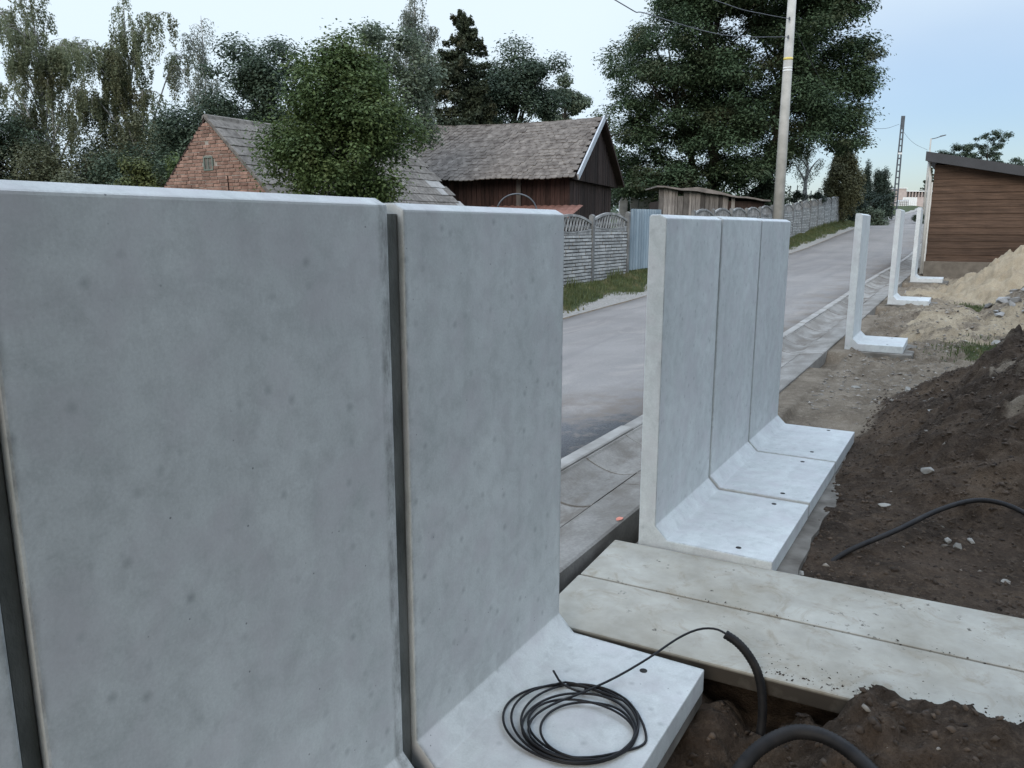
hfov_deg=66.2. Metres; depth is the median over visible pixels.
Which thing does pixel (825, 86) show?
overhead wire
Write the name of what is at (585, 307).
grass
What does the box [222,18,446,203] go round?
garden tree
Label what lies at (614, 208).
distant woods
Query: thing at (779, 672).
soil clods
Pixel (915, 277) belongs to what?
retaining wall element
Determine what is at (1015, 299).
rubble chunk
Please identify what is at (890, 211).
broadleaf bush
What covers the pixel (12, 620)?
joint filler
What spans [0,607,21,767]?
retaining wall element
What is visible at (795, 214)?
concrete fence
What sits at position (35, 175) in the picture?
broadleaf tree
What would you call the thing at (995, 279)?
ground
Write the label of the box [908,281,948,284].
footing pad
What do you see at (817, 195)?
grave shrub
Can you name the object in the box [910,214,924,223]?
roadside shrub
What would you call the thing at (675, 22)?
overhead wire
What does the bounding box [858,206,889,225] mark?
broadleaf bush
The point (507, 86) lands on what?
broadleaf tree
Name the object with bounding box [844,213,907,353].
retaining wall element
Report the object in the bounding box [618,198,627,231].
gate post
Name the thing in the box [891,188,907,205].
pinkish gatehouse
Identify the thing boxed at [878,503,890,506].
stone
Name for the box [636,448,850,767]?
footing bed
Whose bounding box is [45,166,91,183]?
garden shrub
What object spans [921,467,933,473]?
stone
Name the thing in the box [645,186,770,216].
plank shed
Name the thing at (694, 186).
broadleaf bush
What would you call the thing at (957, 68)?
sky
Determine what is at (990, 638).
concrete slab
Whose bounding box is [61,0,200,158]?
birch tree
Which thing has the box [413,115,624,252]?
wooden barn
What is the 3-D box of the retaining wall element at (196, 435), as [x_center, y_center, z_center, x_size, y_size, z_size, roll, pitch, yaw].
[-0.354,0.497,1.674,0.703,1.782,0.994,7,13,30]
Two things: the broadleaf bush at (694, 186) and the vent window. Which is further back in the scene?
the broadleaf bush at (694, 186)
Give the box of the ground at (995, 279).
[563,205,1023,767]
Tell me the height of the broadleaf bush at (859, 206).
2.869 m
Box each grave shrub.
[787,190,805,203]
[806,190,826,215]
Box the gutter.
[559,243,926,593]
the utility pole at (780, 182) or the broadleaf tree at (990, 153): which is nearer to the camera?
the utility pole at (780, 182)
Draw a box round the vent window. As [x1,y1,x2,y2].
[203,156,213,170]
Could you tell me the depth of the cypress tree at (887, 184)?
59.92 m
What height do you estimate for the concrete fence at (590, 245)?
1.998 m
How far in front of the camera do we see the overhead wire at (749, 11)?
26.94 m
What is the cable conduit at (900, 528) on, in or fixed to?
on the ground at (995, 279)
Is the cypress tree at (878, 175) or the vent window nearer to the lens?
the vent window
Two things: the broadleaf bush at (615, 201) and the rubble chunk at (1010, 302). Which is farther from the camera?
the broadleaf bush at (615, 201)
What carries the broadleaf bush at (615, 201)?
on the ground at (995, 279)
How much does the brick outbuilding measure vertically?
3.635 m
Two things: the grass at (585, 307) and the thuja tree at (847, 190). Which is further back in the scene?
the thuja tree at (847, 190)
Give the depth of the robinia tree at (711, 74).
40.27 m
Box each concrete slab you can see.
[559,575,1023,724]
[581,540,1023,672]
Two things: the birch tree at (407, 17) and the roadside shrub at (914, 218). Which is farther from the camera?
the roadside shrub at (914, 218)
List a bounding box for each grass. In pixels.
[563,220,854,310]
[563,288,641,313]
[917,301,998,364]
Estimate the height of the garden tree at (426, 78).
7.658 m
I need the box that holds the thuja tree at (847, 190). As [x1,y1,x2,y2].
[820,151,866,221]
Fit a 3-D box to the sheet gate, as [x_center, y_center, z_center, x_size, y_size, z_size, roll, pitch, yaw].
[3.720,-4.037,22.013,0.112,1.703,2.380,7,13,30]
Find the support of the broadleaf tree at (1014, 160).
on the ground at (995, 279)
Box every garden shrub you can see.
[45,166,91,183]
[111,151,163,186]
[161,151,180,187]
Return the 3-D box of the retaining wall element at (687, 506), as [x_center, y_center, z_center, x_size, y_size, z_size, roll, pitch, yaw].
[1.230,-0.016,4.315,0.703,1.782,0.965,7,13,30]
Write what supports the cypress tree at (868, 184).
on the ground at (995, 279)
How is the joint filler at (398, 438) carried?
attached to the retaining wall element at (196, 435)
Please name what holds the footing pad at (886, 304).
on the ground at (995, 279)
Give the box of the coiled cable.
[502,627,725,764]
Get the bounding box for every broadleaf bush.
[611,150,669,211]
[677,182,711,200]
[741,178,793,211]
[843,197,870,221]
[855,191,894,214]
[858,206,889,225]
[871,188,896,219]
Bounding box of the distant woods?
[611,186,893,211]
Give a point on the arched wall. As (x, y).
(919, 195)
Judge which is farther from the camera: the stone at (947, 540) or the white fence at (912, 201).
the white fence at (912, 201)
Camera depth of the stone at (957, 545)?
4.29 m
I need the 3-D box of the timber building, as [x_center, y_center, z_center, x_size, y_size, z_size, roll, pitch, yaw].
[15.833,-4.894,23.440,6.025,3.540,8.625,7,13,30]
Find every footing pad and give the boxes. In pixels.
[861,344,916,359]
[885,302,937,307]
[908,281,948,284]
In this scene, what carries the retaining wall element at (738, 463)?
on the footing bed
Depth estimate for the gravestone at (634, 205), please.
45.21 m
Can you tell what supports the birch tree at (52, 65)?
on the ground at (995, 279)
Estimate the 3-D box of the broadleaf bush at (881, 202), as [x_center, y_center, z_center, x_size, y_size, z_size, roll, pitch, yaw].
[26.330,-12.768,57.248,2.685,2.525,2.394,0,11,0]
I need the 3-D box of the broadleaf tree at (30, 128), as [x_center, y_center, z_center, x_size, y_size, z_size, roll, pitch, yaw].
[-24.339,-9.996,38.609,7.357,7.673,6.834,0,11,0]
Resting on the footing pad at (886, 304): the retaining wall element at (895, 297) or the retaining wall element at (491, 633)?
the retaining wall element at (895, 297)
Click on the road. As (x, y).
(603, 357)
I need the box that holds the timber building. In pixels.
[919,151,1023,278]
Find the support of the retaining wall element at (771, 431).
on the footing bed
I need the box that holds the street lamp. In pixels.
[923,135,945,214]
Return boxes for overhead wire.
[615,0,748,36]
[714,0,788,18]
[795,30,898,128]
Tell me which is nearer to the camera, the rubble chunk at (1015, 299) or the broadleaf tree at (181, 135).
the rubble chunk at (1015, 299)
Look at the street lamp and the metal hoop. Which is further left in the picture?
the metal hoop
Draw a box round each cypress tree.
[859,159,873,204]
[871,168,884,210]
[876,165,892,218]
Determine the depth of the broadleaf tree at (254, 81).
31.29 m
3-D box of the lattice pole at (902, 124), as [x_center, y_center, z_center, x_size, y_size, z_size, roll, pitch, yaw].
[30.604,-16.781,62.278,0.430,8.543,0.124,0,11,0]
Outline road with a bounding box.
[561,208,929,458]
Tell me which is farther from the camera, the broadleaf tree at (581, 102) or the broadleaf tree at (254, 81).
the broadleaf tree at (581, 102)
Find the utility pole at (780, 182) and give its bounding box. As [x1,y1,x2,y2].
[772,0,795,218]
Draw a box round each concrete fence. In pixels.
[563,212,630,286]
[691,196,839,237]
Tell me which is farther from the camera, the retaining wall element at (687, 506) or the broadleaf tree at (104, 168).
the broadleaf tree at (104, 168)
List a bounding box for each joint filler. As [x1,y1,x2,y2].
[0,452,41,767]
[387,214,415,767]
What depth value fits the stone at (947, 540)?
4.36 m
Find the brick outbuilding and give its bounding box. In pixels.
[163,114,463,205]
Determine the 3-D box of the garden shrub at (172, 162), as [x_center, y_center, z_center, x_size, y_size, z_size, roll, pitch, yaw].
[-9.590,-4.763,22.500,1.892,3.744,2.154,0,11,0]
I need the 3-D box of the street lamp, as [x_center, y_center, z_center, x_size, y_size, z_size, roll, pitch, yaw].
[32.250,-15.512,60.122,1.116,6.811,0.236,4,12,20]
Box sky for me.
[0,0,1023,210]
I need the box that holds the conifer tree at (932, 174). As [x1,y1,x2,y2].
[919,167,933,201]
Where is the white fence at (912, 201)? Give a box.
[903,197,916,205]
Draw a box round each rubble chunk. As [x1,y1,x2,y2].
[984,303,992,307]
[994,312,1004,316]
[996,297,1010,302]
[1008,297,1021,302]
[1008,300,1015,305]
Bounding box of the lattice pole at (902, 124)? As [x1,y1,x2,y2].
[891,116,904,219]
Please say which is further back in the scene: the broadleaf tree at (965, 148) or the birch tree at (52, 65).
the broadleaf tree at (965, 148)
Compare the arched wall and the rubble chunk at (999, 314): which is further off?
the arched wall
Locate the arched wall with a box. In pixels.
[906,191,932,206]
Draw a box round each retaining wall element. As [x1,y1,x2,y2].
[0,179,413,767]
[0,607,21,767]
[384,203,703,767]
[638,214,808,570]
[708,216,834,516]
[748,218,854,473]
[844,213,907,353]
[887,209,930,305]
[910,208,943,282]
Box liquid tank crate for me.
[898,200,908,205]
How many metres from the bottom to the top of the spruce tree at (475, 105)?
9.541 m
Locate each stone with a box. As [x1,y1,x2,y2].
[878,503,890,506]
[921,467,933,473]
[944,537,951,542]
[953,543,961,548]
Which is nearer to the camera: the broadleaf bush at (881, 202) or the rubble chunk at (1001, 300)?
the rubble chunk at (1001, 300)
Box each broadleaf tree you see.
[0,101,54,180]
[0,101,81,180]
[0,109,162,183]
[68,97,176,182]
[71,136,162,185]
[94,92,213,186]
[133,95,257,182]
[186,31,311,126]
[469,30,576,123]
[534,72,593,121]
[935,142,976,157]
[967,129,1015,164]
[1009,157,1023,165]
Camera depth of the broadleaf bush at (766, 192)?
42.12 m
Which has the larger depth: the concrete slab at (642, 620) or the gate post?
the gate post
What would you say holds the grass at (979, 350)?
on the ground at (995, 279)
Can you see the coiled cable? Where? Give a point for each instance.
(551, 754)
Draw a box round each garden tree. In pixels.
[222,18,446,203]
[347,16,451,157]
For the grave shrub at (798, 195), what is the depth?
44.43 m
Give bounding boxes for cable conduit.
[723,631,766,735]
[732,724,877,767]
[831,498,1023,560]
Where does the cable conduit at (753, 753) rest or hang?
on the ground at (995, 279)
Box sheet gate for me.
[629,209,660,269]
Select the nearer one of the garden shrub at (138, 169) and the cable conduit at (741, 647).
the cable conduit at (741, 647)
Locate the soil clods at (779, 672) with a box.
[656,590,1021,723]
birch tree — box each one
[0,0,111,167]
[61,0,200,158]
[165,18,228,114]
[387,0,451,140]
[788,147,825,217]
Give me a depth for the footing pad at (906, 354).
10.24 m
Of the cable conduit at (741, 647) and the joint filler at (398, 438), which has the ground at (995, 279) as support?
the cable conduit at (741, 647)
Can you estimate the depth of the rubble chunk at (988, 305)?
12.30 m
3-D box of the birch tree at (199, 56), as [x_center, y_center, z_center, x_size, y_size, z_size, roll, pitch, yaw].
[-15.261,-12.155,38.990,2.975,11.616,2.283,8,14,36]
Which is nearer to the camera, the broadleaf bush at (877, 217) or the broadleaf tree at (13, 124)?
the broadleaf tree at (13, 124)
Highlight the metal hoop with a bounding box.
[497,193,536,208]
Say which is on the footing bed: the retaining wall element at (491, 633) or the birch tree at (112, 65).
the retaining wall element at (491, 633)
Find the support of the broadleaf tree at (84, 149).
on the ground at (995, 279)
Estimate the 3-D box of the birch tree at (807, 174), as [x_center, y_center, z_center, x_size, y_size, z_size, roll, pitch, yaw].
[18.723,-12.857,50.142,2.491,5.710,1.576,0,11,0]
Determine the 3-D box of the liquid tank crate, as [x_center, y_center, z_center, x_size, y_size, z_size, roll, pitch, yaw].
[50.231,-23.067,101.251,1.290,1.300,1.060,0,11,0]
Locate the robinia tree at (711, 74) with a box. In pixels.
[584,0,896,208]
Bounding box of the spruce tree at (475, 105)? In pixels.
[429,9,502,125]
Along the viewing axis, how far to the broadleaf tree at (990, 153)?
59.73 m
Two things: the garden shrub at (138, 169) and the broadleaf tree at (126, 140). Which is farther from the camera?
the broadleaf tree at (126, 140)

